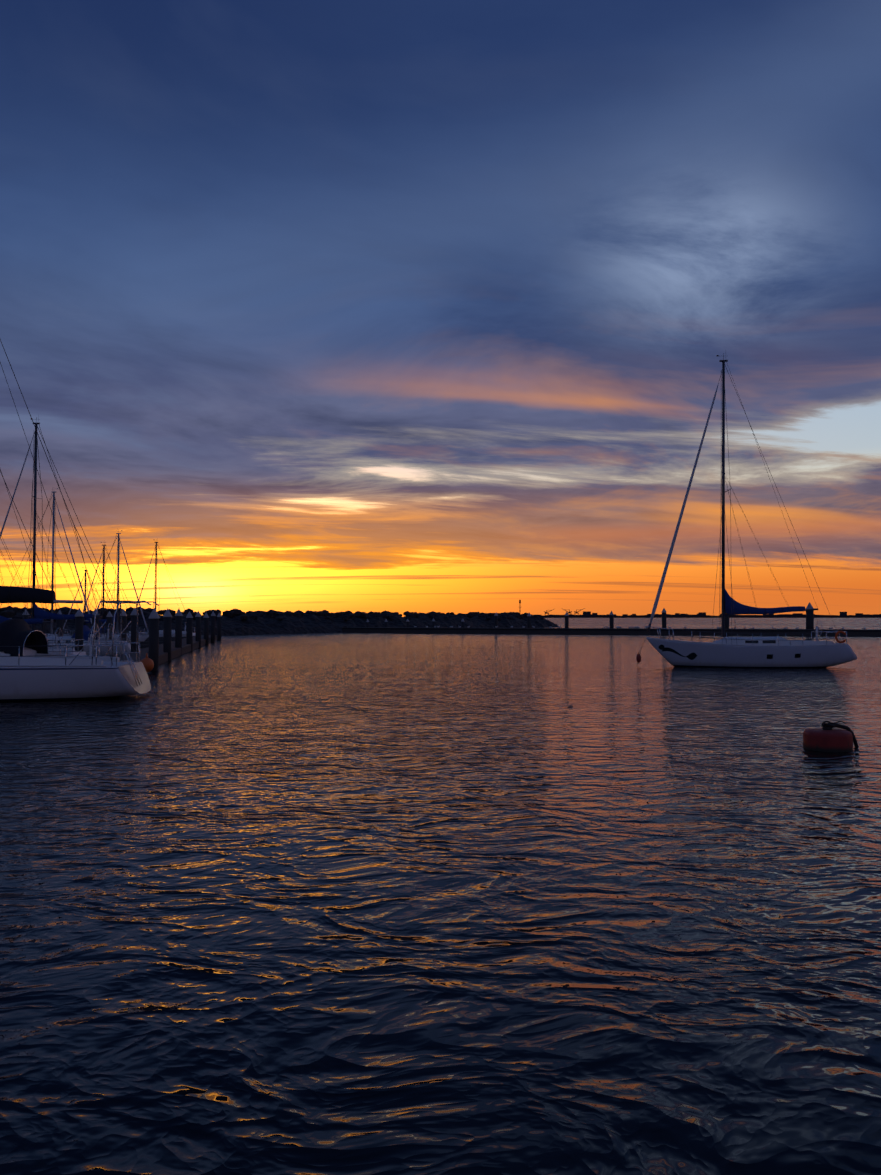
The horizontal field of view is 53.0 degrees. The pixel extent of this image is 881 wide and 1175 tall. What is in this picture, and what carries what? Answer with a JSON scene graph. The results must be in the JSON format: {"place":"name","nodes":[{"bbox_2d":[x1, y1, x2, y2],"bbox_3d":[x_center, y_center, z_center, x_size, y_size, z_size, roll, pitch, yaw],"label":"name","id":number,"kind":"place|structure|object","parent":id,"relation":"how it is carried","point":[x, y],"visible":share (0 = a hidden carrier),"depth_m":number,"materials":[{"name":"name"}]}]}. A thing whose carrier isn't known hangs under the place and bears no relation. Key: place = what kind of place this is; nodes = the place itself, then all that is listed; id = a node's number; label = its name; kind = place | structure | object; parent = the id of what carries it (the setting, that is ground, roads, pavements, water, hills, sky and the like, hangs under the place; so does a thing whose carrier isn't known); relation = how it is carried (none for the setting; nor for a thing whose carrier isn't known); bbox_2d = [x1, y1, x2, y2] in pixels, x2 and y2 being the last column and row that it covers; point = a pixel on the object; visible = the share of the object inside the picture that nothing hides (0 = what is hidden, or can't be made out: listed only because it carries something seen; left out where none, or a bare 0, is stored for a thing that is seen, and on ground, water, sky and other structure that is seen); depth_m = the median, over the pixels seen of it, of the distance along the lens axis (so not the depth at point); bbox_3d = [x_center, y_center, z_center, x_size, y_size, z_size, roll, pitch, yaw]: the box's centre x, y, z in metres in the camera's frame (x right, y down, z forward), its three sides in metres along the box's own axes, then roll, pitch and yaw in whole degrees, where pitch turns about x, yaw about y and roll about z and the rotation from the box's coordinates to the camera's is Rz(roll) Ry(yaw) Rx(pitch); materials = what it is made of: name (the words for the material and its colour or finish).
{"place":"outdoors","nodes":[
{"label":"outdoors","id":0,"kind":"place"},
{"bbox_2d":[0,618,880,1174],"bbox_3d":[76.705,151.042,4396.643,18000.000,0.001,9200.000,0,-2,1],"label":"sea water","id":1,"kind":"structure","parent":0,"point":[428,904],"depth_m":7.71,"materials":[{"name":"blue liquid"}]},
{"bbox_2d":[0,469,85,654],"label":"sailboat","id":2,"kind":"object","parent":1,"relation":"on","point":[34,621],"visible":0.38,"depth_m":47.26,"materials":[{"name":"white"}]},
{"bbox_2d":[0,488,91,636],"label":"sailboat","id":3,"kind":"object","parent":1,"relation":"on","point":[53,571],"visible":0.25,"depth_m":74.55,"materials":[{"name":"white"}]},
{"bbox_2d":[0,417,138,654],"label":"sailboat","id":4,"kind":"object","parent":1,"relation":"on","point":[38,612],"visible":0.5,"depth_m":55.35,"materials":[{"name":"white"}]},
{"bbox_2d":[0,339,158,701],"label":"cruiser","id":5,"kind":"object","parent":1,"relation":"on","point":[32,668],"visible":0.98,"depth_m":27.49,"materials":[{"name":"white plastic"}]},
{"bbox_2d":[140,642,155,671],"bbox_3d":[-13.319,3.138,40.099,0.660,1.418,0.737,0,-2,1],"label":"ball fender","id":6,"kind":"object","parent":5,"relation":"hanging from","point":[148,663],"visible":0.79,"depth_m":39.87,"materials":[{"name":"orange plastic"}]},
{"bbox_2d":[63,567,118,636],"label":"sailboat","id":7,"kind":"object","parent":1,"relation":"on","point":[85,611],"visible":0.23,"depth_m":96.53,"materials":[{"name":"white"}]},
{"bbox_2d":[70,530,148,641],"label":"sailboat","id":8,"kind":"object","parent":1,"relation":"on","point":[140,638],"visible":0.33,"depth_m":84.43,"materials":[{"name":"white"}]},
{"bbox_2d":[82,542,141,636],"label":"sailboat","id":9,"kind":"object","parent":1,"relation":"on","point":[104,565],"visible":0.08,"depth_m":90.53,"materials":[{"name":"white"}]},
{"bbox_2d":[22,607,221,670],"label":"pilings","id":10,"kind":"object","parent":1,"relation":"on","point":[154,618],"visible":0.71,"depth_m":58.10,"materials":[{"name":"grey"}]},
{"bbox_2d":[87,635,216,663],"bbox_3d":[-26.054,4.843,70.485,12.400,0.750,64.581,0,-2,-11],"label":"dock","id":11,"kind":"object","parent":1,"relation":"on","point":[163,656],"visible":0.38,"depth_m":59.66,"materials":[{"name":"brown wood"}]},
{"bbox_2d":[128,542,195,636],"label":"sailboat","id":12,"kind":"object","parent":1,"relation":"on","point":[161,618],"visible":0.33,"depth_m":104.47,"materials":[{"name":"white"}]},
{"bbox_2d":[0,606,557,635],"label":"breakwater rocks","id":13,"kind":"object","parent":1,"relation":"on","point":[238,622],"visible":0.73,"depth_m":146.84,"materials":[{"name":"black stone"}]},
{"bbox_2d":[342,627,880,636],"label":"breakwater","id":14,"kind":"object","parent":1,"relation":"on","point":[746,632],"visible":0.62,"depth_m":132.44,"materials":[{"name":"grey stone"}]},
{"bbox_2d":[366,602,813,628],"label":"pilings","id":15,"kind":"object","parent":14,"relation":"on","point":[809,619],"visible":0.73,"depth_m":135.07,"materials":[{"name":"grey"}]},
{"bbox_2d":[414,626,865,628],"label":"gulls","id":16,"kind":"object","parent":14,"relation":"on","point":[618,627],"visible":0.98,"depth_m":131.81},
{"bbox_2d":[636,353,856,667],"bbox_3d":[15.858,-3.956,46.395,11.147,17.202,3.324,0,-2,5],"label":"moored sloop","id":17,"kind":"object","parent":1,"relation":"on","point":[752,652],"visible":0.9,"depth_m":45.43,"materials":[{"name":"white plastic"}]},
{"bbox_2d":[803,721,858,751],"bbox_3d":[7.708,3.116,17.477,0.900,1.008,1.180,-2,-3,42],"label":"mooring buoy","id":18,"kind":"object","parent":1,"relation":"on","point":[827,737],"visible":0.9,"depth_m":17.07,"materials":[{"name":"plastic"}]},
{"bbox_2d":[0,0,880,616],"label":"sky","id":19,"kind":"structure","parent":0,"point":[422,306],"materials":[{"name":"blue"}]},
{"bbox_2d":[464,608,880,617],"bbox_3d":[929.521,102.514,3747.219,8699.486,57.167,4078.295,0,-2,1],"label":"shore land","id":20,"kind":"structure","parent":0,"point":[587,614],"depth_m":4985.99,"materials":[{"name":"grey"}]}
]}

